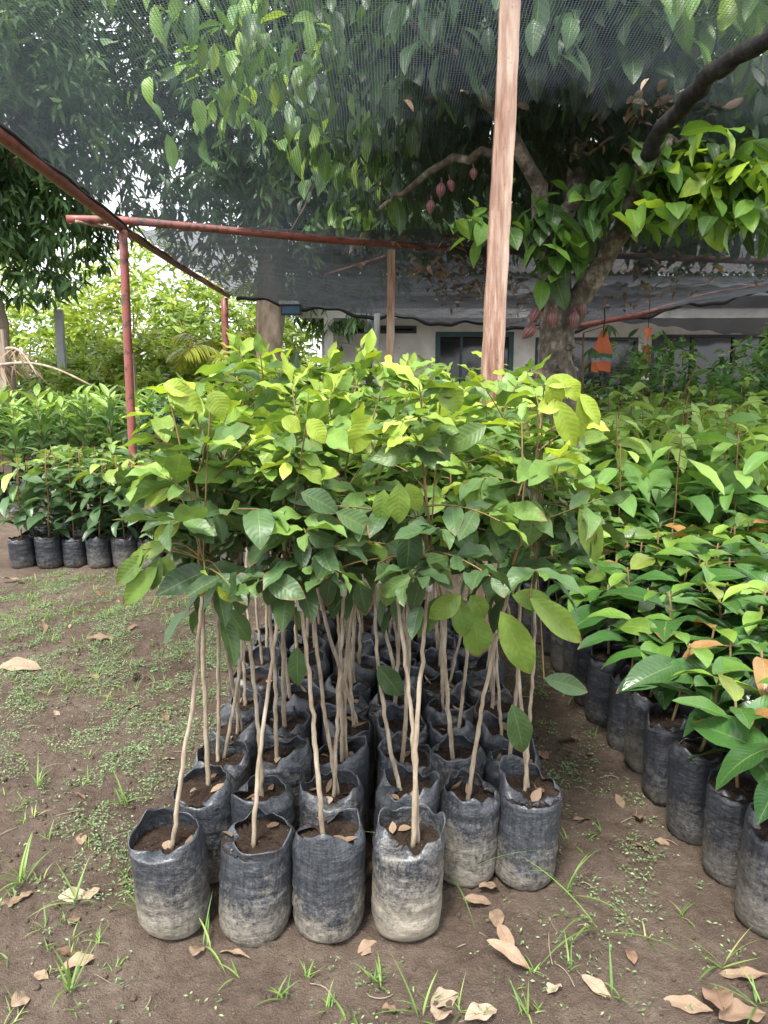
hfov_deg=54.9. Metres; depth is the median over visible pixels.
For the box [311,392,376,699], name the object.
potted sapling
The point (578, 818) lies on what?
dry leaf
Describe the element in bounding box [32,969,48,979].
dry leaf
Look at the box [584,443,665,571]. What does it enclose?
cacao seedling
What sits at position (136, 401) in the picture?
tall seedling
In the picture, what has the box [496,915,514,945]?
dry leaf
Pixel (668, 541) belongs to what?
potted seedling
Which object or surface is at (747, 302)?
shade net
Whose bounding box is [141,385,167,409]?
tall seedling
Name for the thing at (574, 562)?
potted seedling
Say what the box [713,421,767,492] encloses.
cacao seedling
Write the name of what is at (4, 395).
tall seedling
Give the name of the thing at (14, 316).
sunlit shrub
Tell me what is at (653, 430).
cacao seedling
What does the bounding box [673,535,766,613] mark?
potted seedling
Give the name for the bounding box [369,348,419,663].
potted sapling
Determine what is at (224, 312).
pipe post
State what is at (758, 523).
potted seedling
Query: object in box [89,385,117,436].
tall seedling
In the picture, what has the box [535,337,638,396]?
window
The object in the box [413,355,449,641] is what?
potted sapling
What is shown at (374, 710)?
potted sapling
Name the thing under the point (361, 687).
potted sapling
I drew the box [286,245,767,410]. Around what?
house
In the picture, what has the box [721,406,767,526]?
cacao seedling
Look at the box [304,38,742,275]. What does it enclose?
background tree
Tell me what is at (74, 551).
seedling
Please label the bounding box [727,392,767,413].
cacao seedling
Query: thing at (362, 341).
potted sapling
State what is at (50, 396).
tall seedling
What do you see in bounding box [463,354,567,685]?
potted sapling
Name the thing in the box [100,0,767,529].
cacao tree
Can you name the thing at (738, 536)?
potted seedling
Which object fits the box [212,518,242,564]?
seedling
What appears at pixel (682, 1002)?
dry leaf
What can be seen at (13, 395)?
tall seedling
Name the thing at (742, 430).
cacao seedling
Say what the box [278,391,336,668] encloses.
potted sapling
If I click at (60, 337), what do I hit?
wooden stake
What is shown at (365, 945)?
dry leaf
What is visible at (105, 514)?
seedling
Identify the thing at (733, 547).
potted seedling
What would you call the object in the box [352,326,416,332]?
window
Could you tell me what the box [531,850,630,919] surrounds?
grass tuft
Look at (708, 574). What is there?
potted seedling
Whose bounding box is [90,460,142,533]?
seedling
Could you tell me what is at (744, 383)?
cacao seedling
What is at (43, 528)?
seedling
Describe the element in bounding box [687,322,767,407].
leafy shrub
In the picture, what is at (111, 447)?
seedling
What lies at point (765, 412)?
cacao seedling
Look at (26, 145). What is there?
net rope
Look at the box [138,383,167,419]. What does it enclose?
tall seedling
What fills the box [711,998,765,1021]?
dry leaf
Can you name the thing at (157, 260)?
sky
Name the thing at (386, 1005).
dry leaf
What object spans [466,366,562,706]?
potted sapling
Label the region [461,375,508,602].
potted sapling
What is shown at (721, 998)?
dry leaf
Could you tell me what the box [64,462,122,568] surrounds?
seedling
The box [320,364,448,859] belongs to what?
potted sapling
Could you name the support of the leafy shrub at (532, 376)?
on the ground at (270, 966)
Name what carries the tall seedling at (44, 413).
on the ground at (270, 966)
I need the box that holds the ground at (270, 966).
[0,450,767,1023]
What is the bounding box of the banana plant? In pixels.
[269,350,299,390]
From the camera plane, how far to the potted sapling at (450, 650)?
3.44 m
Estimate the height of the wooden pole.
0.040 m
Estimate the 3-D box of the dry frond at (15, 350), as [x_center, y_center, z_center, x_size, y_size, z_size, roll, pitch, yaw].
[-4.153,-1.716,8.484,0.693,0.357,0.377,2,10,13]
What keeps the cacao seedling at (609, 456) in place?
on the ground at (270, 966)
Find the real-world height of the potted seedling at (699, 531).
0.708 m
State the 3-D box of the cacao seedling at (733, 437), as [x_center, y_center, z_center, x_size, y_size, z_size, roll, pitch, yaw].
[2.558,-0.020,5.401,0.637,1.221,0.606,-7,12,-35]
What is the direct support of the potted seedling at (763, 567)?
on the ground at (270, 966)
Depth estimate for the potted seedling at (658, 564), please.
3.69 m
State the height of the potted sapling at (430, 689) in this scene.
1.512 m
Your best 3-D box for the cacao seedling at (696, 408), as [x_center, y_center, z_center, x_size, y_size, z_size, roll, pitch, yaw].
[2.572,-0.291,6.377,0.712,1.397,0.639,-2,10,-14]
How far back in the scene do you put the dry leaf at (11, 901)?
2.15 m
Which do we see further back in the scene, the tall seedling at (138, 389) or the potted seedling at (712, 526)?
the tall seedling at (138, 389)
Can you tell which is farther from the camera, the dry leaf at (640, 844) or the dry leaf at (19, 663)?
the dry leaf at (19, 663)
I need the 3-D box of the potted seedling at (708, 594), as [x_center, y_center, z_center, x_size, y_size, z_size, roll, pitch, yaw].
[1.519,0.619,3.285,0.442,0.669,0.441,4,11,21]
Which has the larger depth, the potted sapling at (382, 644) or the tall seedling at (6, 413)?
the tall seedling at (6, 413)
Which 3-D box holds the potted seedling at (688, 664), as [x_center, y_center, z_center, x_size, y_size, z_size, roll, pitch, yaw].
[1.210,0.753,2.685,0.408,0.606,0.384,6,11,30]
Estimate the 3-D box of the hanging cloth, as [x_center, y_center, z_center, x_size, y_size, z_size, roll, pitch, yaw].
[2.656,-2.080,8.974,0.250,0.763,0.112,0,10,0]
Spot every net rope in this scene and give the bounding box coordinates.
[0,123,230,295]
[236,291,767,333]
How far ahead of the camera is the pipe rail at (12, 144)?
5.05 m
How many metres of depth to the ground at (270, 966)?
2.17 m
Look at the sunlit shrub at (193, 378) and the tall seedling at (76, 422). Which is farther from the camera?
the sunlit shrub at (193, 378)
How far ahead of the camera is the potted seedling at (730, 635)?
2.81 m
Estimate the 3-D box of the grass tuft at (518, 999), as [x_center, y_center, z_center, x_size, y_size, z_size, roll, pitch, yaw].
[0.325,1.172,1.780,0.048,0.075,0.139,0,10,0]
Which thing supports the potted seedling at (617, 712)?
on the ground at (270, 966)
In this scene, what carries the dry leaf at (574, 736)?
on the ground at (270, 966)
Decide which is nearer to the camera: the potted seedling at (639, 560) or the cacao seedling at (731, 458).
the potted seedling at (639, 560)
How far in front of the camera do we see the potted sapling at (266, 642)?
3.45 m
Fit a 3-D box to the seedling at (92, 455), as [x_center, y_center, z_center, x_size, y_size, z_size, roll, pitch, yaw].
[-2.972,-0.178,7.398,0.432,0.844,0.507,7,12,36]
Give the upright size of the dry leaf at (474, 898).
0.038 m
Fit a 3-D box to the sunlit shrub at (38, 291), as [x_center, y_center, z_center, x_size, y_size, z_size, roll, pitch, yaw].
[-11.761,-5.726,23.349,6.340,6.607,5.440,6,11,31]
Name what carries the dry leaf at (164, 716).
on the ground at (270, 966)
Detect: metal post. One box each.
[366,310,371,387]
[374,313,379,390]
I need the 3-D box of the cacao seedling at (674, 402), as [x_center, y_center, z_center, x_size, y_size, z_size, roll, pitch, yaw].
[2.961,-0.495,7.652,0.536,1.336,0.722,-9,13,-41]
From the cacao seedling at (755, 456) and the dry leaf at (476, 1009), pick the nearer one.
the dry leaf at (476, 1009)
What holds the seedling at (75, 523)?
on the ground at (270, 966)
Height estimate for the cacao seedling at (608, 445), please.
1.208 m
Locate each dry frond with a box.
[0,347,39,377]
[0,362,90,389]
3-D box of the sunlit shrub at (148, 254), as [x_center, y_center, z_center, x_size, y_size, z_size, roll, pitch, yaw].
[-8.231,-5.943,24.261,6.173,6.749,4.768,0,10,0]
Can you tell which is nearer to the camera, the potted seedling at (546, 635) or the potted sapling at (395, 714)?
the potted sapling at (395, 714)
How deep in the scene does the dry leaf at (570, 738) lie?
3.12 m
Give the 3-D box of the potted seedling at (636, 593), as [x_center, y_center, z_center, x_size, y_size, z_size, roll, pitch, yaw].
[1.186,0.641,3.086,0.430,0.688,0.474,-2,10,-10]
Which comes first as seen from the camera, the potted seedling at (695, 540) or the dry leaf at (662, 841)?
the dry leaf at (662, 841)
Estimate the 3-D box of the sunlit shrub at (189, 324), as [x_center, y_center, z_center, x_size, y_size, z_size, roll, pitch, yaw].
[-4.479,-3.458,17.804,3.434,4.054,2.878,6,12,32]
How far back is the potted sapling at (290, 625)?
3.78 m
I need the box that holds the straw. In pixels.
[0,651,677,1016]
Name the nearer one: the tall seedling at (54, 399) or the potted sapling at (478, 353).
the potted sapling at (478, 353)
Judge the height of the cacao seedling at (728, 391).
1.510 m
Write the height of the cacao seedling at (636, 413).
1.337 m
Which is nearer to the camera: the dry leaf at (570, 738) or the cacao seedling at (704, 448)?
the dry leaf at (570, 738)
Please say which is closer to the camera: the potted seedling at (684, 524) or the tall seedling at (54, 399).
the potted seedling at (684, 524)
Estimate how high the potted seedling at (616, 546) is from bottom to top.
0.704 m
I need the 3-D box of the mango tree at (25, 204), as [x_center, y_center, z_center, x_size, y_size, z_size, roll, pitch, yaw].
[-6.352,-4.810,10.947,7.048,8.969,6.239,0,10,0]
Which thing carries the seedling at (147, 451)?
on the ground at (270, 966)
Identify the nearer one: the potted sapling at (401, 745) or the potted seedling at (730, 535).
the potted sapling at (401, 745)
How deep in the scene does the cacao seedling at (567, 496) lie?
4.93 m
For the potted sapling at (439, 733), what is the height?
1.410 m
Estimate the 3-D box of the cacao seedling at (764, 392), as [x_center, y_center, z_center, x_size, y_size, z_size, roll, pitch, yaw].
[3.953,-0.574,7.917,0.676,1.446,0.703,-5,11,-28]
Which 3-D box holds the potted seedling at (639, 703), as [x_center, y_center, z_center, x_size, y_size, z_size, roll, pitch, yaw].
[1.074,0.722,2.891,0.391,0.591,0.389,-5,11,-25]
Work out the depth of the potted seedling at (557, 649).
3.87 m
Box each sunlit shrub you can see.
[0,241,115,382]
[3,287,107,383]
[10,342,51,460]
[17,385,32,453]
[21,358,124,463]
[24,325,143,454]
[37,228,220,352]
[43,248,195,370]
[84,325,198,394]
[100,365,182,455]
[132,279,255,392]
[144,256,305,358]
[158,332,240,396]
[209,281,321,369]
[223,349,255,383]
[245,272,321,391]
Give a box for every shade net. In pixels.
[0,0,767,229]
[135,227,767,326]
[584,284,767,336]
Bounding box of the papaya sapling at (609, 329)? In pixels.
[575,325,619,396]
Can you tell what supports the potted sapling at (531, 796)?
on the ground at (270, 966)
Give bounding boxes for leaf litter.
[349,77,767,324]
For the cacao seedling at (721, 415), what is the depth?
6.57 m
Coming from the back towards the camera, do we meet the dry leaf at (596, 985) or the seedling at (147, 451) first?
the seedling at (147, 451)
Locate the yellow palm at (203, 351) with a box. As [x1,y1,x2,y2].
[165,331,254,378]
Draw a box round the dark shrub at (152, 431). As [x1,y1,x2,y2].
[122,397,213,457]
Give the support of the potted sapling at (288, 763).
on the ground at (270, 966)
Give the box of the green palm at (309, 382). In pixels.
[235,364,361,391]
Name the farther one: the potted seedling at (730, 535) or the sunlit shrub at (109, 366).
the sunlit shrub at (109, 366)
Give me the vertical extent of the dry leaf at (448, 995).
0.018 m
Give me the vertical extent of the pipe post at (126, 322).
2.761 m
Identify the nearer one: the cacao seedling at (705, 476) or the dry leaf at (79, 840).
the dry leaf at (79, 840)
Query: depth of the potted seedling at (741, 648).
2.68 m
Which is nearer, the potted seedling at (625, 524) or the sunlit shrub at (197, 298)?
the potted seedling at (625, 524)
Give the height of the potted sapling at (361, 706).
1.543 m
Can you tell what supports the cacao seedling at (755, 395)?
on the ground at (270, 966)
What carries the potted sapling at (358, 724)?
on the ground at (270, 966)
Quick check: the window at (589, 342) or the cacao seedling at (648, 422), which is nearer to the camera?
the cacao seedling at (648, 422)
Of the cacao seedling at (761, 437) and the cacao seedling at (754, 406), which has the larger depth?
the cacao seedling at (754, 406)
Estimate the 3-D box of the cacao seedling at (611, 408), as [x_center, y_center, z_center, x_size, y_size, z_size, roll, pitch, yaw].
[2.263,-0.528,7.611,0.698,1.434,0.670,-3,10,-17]
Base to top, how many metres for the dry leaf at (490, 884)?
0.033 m
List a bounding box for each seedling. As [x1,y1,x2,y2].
[0,384,18,496]
[0,397,32,492]
[0,397,33,488]
[0,407,16,502]
[0,407,35,514]
[0,453,54,568]
[2,402,39,492]
[2,459,66,536]
[10,383,64,513]
[10,388,29,481]
[12,447,77,568]
[15,409,54,486]
[20,397,49,477]
[21,448,74,532]
[21,451,82,539]
[24,393,50,473]
[25,392,65,496]
[29,445,70,523]
[39,393,70,477]
[42,396,80,500]
[43,390,75,431]
[45,443,91,510]
[46,462,97,567]
[49,446,98,528]
[53,385,98,458]
[55,405,80,460]
[57,454,96,500]
[58,398,102,457]
[58,447,113,537]
[61,384,110,509]
[62,446,108,522]
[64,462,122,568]
[69,458,113,532]
[74,406,103,457]
[79,383,127,467]
[79,447,115,510]
[80,455,132,549]
[82,443,119,464]
[83,390,120,429]
[86,456,136,567]
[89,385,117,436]
[89,400,115,450]
[90,451,121,528]
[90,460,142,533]
[91,394,124,449]
[92,437,127,518]
[101,390,125,466]
[101,440,150,510]
[109,453,151,539]
[112,396,151,448]
[112,451,150,525]
[114,385,157,433]
[115,449,157,527]
[116,405,150,447]
[118,459,162,568]
[119,407,150,456]
[124,388,147,447]
[135,392,162,426]
[137,449,160,522]
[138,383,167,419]
[139,449,159,455]
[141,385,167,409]
[147,400,168,434]
[166,543,189,567]
[202,381,214,426]
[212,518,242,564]
[243,552,268,563]
[496,430,566,617]
[504,544,589,655]
[507,407,570,551]
[507,547,560,630]
[517,423,535,432]
[531,549,578,643]
[542,464,602,513]
[542,563,609,672]
[554,542,638,598]
[554,572,651,727]
[555,546,614,607]
[555,560,626,674]
[564,554,650,629]
[565,567,663,706]
[568,550,634,582]
[577,607,681,752]
[579,441,628,567]
[579,517,628,585]
[582,416,663,571]
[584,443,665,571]
[585,417,648,550]
[589,553,674,666]
[589,584,711,656]
[590,412,630,449]
[592,393,615,415]
[592,429,627,515]
[593,408,676,550]
[594,523,647,595]
[595,385,658,411]
[598,390,627,414]
[600,582,729,709]
[601,390,644,417]
[601,402,632,436]
[601,617,734,773]
[602,410,660,514]
[603,424,646,521]
[603,524,678,586]
[603,532,665,570]
[603,537,675,614]
[606,418,676,573]
[608,401,659,509]
[613,399,673,504]
[615,429,713,530]
[616,630,746,805]
[617,391,654,499]
[618,534,708,609]
[622,527,699,569]
[623,424,734,574]
[623,549,705,618]
[625,526,709,586]
[631,382,689,510]
[631,508,685,573]
[634,419,678,520]
[635,565,746,649]
[636,402,701,499]
[641,389,690,419]
[641,411,721,523]
[643,656,760,845]
[645,408,691,513]
[648,409,712,531]
[648,553,743,638]
[651,399,680,413]
[651,546,751,618]
[652,396,730,517]
[656,581,767,658]
[659,392,693,458]
[661,519,725,556]
[662,407,739,508]
[663,385,717,411]
[666,385,710,418]
[670,618,767,737]
[671,580,767,662]
[671,639,767,755]
[672,672,767,888]
[673,532,736,589]
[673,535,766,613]
[674,404,767,525]
[675,556,767,622]
[676,580,767,674]
[678,597,767,700]
[680,425,767,527]
[683,425,767,533]
[683,641,767,773]
[684,430,748,519]
[685,410,738,519]
[688,412,727,480]
[689,403,730,429]
[689,707,767,937]
[690,529,741,590]
[692,384,740,417]
[697,583,767,674]
[699,412,743,514]
[703,563,767,595]
[704,523,760,543]
[705,407,765,526]
[709,542,755,566]
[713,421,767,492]
[713,512,760,537]
[713,619,767,724]
[715,402,758,414]
[719,378,761,408]
[719,399,745,423]
[719,442,767,526]
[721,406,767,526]
[721,534,767,580]
[722,510,767,543]
[724,426,767,519]
[726,677,767,734]
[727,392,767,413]
[731,535,767,571]
[735,390,767,413]
[737,545,767,563]
[739,434,767,532]
[740,400,766,425]
[740,595,767,657]
[743,392,767,403]
[746,414,767,434]
[747,528,767,546]
[751,565,767,570]
[753,695,767,726]
[759,409,767,433]
[759,533,767,544]
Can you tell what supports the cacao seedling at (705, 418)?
on the ground at (270, 966)
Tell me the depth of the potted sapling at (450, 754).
2.32 m
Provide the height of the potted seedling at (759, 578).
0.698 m
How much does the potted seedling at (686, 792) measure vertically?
0.614 m
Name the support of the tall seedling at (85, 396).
on the ground at (270, 966)
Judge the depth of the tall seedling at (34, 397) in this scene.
10.90 m
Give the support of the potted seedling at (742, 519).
on the ground at (270, 966)
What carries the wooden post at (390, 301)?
on the ground at (270, 966)
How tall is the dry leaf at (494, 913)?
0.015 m
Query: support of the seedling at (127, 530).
on the ground at (270, 966)
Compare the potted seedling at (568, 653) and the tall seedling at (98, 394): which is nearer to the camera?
the potted seedling at (568, 653)
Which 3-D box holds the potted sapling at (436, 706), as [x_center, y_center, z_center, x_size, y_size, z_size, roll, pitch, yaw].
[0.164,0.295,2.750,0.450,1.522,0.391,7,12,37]
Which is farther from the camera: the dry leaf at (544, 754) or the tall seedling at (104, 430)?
the tall seedling at (104, 430)
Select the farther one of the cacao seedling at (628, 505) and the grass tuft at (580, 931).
the cacao seedling at (628, 505)
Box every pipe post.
[118,229,140,528]
[221,298,229,383]
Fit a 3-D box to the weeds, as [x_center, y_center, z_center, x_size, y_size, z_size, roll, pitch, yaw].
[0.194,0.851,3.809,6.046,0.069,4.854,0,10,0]
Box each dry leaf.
[0,657,41,670]
[0,896,22,906]
[3,577,23,581]
[7,990,29,1007]
[18,890,32,899]
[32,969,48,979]
[40,620,47,632]
[53,946,73,955]
[55,952,93,969]
[58,887,85,901]
[68,915,79,926]
[76,833,86,844]
[81,633,112,638]
[83,887,99,898]
[93,590,105,595]
[162,711,168,720]
[189,945,203,957]
[220,948,248,957]
[358,939,376,954]
[378,1002,398,1012]
[426,987,458,1007]
[431,1004,452,1020]
[457,894,491,904]
[459,1002,496,1021]
[475,881,498,888]
[479,932,528,968]
[489,908,504,929]
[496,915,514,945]
[539,751,548,758]
[546,982,561,993]
[557,737,576,740]
[566,816,590,821]
[572,733,577,742]
[577,971,610,997]
[615,794,624,808]
[625,950,637,963]
[630,840,649,852]
[633,812,643,818]
[652,837,669,845]
[655,995,712,1013]
[702,987,732,1011]
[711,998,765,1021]
[719,966,767,978]
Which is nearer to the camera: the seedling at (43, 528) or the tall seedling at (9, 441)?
the seedling at (43, 528)
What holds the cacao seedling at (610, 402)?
on the ground at (270, 966)
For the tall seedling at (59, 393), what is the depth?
10.72 m
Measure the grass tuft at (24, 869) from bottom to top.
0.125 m
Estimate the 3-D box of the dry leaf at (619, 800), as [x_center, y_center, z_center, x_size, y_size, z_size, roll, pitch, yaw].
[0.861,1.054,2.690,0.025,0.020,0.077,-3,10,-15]
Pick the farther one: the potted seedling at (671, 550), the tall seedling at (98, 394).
the tall seedling at (98, 394)
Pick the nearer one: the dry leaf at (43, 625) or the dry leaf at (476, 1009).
the dry leaf at (476, 1009)
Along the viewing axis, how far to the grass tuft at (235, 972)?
1.89 m
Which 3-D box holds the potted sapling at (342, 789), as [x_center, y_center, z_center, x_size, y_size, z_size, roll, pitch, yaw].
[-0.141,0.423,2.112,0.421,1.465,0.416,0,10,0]
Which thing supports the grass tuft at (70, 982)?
on the ground at (270, 966)
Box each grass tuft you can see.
[0,831,58,901]
[26,854,95,918]
[29,761,50,787]
[51,923,109,1009]
[107,769,161,805]
[112,889,135,908]
[199,891,225,973]
[218,959,238,990]
[257,973,300,1004]
[331,996,357,1023]
[354,951,393,991]
[365,831,534,929]
[373,952,437,1023]
[507,977,531,1023]
[518,854,686,970]
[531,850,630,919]
[564,931,581,970]
[597,942,629,1003]
[686,932,762,980]
[707,966,767,1023]
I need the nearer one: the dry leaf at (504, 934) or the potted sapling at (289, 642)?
the dry leaf at (504, 934)
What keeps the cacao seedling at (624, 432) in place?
on the ground at (270, 966)
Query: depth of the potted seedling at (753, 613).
2.91 m
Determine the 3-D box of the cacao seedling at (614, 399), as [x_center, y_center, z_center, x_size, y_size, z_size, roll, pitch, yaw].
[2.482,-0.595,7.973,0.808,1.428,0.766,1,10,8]
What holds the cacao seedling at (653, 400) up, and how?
on the ground at (270, 966)
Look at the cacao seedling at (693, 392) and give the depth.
8.14 m
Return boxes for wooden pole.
[75,220,117,230]
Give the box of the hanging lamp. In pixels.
[279,300,301,315]
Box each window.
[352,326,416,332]
[435,332,513,402]
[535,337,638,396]
[649,335,767,410]
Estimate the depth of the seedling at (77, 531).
6.30 m
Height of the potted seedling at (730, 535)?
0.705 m
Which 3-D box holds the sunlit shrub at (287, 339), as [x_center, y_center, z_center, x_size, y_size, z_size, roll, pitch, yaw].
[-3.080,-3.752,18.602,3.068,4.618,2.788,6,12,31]
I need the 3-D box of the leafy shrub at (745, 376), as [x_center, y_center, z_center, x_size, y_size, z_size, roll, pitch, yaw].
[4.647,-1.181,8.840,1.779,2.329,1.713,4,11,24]
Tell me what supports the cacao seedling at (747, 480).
on the ground at (270, 966)
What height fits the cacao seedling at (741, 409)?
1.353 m
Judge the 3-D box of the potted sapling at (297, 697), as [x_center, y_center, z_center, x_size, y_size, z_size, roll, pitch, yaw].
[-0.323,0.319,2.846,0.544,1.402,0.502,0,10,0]
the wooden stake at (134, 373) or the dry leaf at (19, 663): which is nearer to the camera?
the dry leaf at (19, 663)
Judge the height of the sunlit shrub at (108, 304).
4.997 m
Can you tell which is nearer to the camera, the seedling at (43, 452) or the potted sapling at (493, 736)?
the potted sapling at (493, 736)
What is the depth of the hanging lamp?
10.81 m
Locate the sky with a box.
[0,0,763,383]
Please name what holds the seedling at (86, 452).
on the ground at (270, 966)
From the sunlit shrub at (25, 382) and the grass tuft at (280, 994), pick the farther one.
the sunlit shrub at (25, 382)
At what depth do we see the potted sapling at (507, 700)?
2.89 m
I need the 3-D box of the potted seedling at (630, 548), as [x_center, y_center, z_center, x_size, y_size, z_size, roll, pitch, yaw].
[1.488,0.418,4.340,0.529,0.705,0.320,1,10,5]
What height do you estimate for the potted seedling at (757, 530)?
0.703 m
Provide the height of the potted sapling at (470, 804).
1.462 m
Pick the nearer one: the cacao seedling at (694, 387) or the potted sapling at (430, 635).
the potted sapling at (430, 635)
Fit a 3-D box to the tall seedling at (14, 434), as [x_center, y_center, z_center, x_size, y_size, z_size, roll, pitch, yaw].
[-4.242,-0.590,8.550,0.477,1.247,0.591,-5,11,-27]
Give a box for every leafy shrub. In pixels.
[510,364,608,408]
[580,328,730,413]
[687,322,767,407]
[697,333,767,411]
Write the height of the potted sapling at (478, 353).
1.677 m
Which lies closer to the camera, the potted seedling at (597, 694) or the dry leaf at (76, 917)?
the dry leaf at (76, 917)
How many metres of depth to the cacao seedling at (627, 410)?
7.55 m
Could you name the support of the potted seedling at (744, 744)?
on the ground at (270, 966)
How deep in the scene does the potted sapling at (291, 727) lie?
2.64 m
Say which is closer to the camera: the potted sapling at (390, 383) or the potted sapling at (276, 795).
the potted sapling at (276, 795)
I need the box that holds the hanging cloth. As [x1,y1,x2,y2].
[591,308,611,372]
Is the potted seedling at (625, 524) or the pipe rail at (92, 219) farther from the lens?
the pipe rail at (92, 219)
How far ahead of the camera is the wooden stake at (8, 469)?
9.72 m
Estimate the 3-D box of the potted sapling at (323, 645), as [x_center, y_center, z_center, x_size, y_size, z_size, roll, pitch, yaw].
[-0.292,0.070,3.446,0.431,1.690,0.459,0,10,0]
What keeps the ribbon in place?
hanging from the string
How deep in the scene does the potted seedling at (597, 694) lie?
3.26 m
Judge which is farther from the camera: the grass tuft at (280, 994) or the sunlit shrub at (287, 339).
the sunlit shrub at (287, 339)
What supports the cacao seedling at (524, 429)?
on the ground at (270, 966)
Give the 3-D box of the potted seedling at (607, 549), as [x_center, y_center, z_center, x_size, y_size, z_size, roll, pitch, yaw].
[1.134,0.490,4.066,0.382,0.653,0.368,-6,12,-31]
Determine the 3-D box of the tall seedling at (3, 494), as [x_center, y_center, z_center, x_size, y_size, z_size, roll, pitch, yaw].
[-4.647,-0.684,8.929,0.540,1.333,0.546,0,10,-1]
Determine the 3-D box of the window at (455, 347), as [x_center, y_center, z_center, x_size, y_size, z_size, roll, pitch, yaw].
[1.675,-2.133,13.878,1.450,2.430,0.102,0,10,0]
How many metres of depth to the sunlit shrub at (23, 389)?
12.55 m
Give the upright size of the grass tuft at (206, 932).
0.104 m
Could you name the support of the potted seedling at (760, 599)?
on the ground at (270, 966)
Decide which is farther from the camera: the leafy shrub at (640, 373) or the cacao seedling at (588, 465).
the leafy shrub at (640, 373)
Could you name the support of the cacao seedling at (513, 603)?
on the ground at (270, 966)
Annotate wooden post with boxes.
[386,249,394,401]
[473,0,520,652]
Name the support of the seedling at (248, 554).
on the ground at (270, 966)
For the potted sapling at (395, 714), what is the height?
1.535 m
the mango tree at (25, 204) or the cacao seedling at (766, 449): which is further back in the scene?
the mango tree at (25, 204)
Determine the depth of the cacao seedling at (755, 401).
6.88 m
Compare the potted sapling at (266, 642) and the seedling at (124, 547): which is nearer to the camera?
the potted sapling at (266, 642)
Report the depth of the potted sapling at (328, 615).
4.05 m
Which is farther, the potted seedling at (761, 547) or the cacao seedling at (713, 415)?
the cacao seedling at (713, 415)
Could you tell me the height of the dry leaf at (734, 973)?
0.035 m
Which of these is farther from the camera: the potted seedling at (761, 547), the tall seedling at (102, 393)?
the tall seedling at (102, 393)
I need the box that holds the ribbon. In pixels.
[641,328,651,399]
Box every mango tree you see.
[0,0,187,472]
[81,0,493,386]
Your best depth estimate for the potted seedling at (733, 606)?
3.02 m
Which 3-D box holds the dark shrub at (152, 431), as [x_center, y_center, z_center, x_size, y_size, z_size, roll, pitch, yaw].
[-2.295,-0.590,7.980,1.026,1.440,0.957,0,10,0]
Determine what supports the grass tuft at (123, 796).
on the ground at (270, 966)
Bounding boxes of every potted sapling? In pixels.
[107,377,249,883]
[114,371,288,939]
[139,425,250,787]
[169,399,296,830]
[183,332,288,710]
[194,332,332,829]
[196,373,259,775]
[204,327,294,677]
[213,352,402,947]
[215,332,283,725]
[216,414,321,752]
[224,391,398,943]
[225,352,292,661]
[232,405,310,747]
[252,340,309,641]
[254,348,319,697]
[254,366,305,648]
[268,402,396,827]
[278,385,330,682]
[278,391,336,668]
[283,364,331,674]
[289,341,359,660]
[290,367,382,796]
[294,349,373,672]
[295,374,388,832]
[297,329,402,703]
[308,361,340,640]
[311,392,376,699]
[318,372,374,746]
[319,361,527,941]
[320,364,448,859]
[324,350,378,631]
[335,417,423,713]
[339,379,481,786]
[343,333,377,619]
[344,387,389,655]
[349,353,440,773]
[360,362,409,614]
[361,358,430,693]
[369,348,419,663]
[371,368,456,651]
[376,377,461,788]
[382,394,473,726]
[383,355,432,639]
[389,352,458,670]
[389,402,518,812]
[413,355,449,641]
[416,362,461,641]
[417,371,478,660]
[417,388,468,681]
[421,385,496,717]
[427,417,537,747]
[429,401,630,887]
[439,396,522,743]
[450,350,518,630]
[451,400,507,641]
[452,369,525,672]
[455,364,610,789]
[457,398,552,755]
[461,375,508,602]
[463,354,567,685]
[463,370,625,891]
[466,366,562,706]
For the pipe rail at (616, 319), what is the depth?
10.55 m
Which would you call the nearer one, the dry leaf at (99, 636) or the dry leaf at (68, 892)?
the dry leaf at (68, 892)
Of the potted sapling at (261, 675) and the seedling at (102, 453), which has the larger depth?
the seedling at (102, 453)
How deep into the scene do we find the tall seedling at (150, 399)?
9.61 m
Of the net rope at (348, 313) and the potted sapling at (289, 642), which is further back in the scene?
the net rope at (348, 313)
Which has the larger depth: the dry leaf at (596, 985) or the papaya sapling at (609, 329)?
the papaya sapling at (609, 329)
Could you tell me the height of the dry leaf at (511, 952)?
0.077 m
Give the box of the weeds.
[0,566,755,1023]
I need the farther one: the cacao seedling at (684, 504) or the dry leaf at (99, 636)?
the cacao seedling at (684, 504)
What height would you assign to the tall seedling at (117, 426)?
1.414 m
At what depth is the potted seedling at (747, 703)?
2.28 m
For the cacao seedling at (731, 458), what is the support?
on the ground at (270, 966)
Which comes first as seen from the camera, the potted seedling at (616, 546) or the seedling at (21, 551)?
the potted seedling at (616, 546)
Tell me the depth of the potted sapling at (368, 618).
3.78 m
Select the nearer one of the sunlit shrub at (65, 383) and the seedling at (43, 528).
the seedling at (43, 528)
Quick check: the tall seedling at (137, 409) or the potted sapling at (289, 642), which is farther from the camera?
the tall seedling at (137, 409)
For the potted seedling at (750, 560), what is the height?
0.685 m
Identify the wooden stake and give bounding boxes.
[0,329,15,482]
[53,309,66,398]
[133,354,136,396]
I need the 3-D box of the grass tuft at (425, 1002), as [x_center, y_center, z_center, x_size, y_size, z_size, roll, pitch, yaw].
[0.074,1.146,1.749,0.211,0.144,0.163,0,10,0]
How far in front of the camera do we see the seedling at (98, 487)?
6.62 m
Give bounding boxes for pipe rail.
[0,128,229,297]
[66,215,766,263]
[577,284,766,328]
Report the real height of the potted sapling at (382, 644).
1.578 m

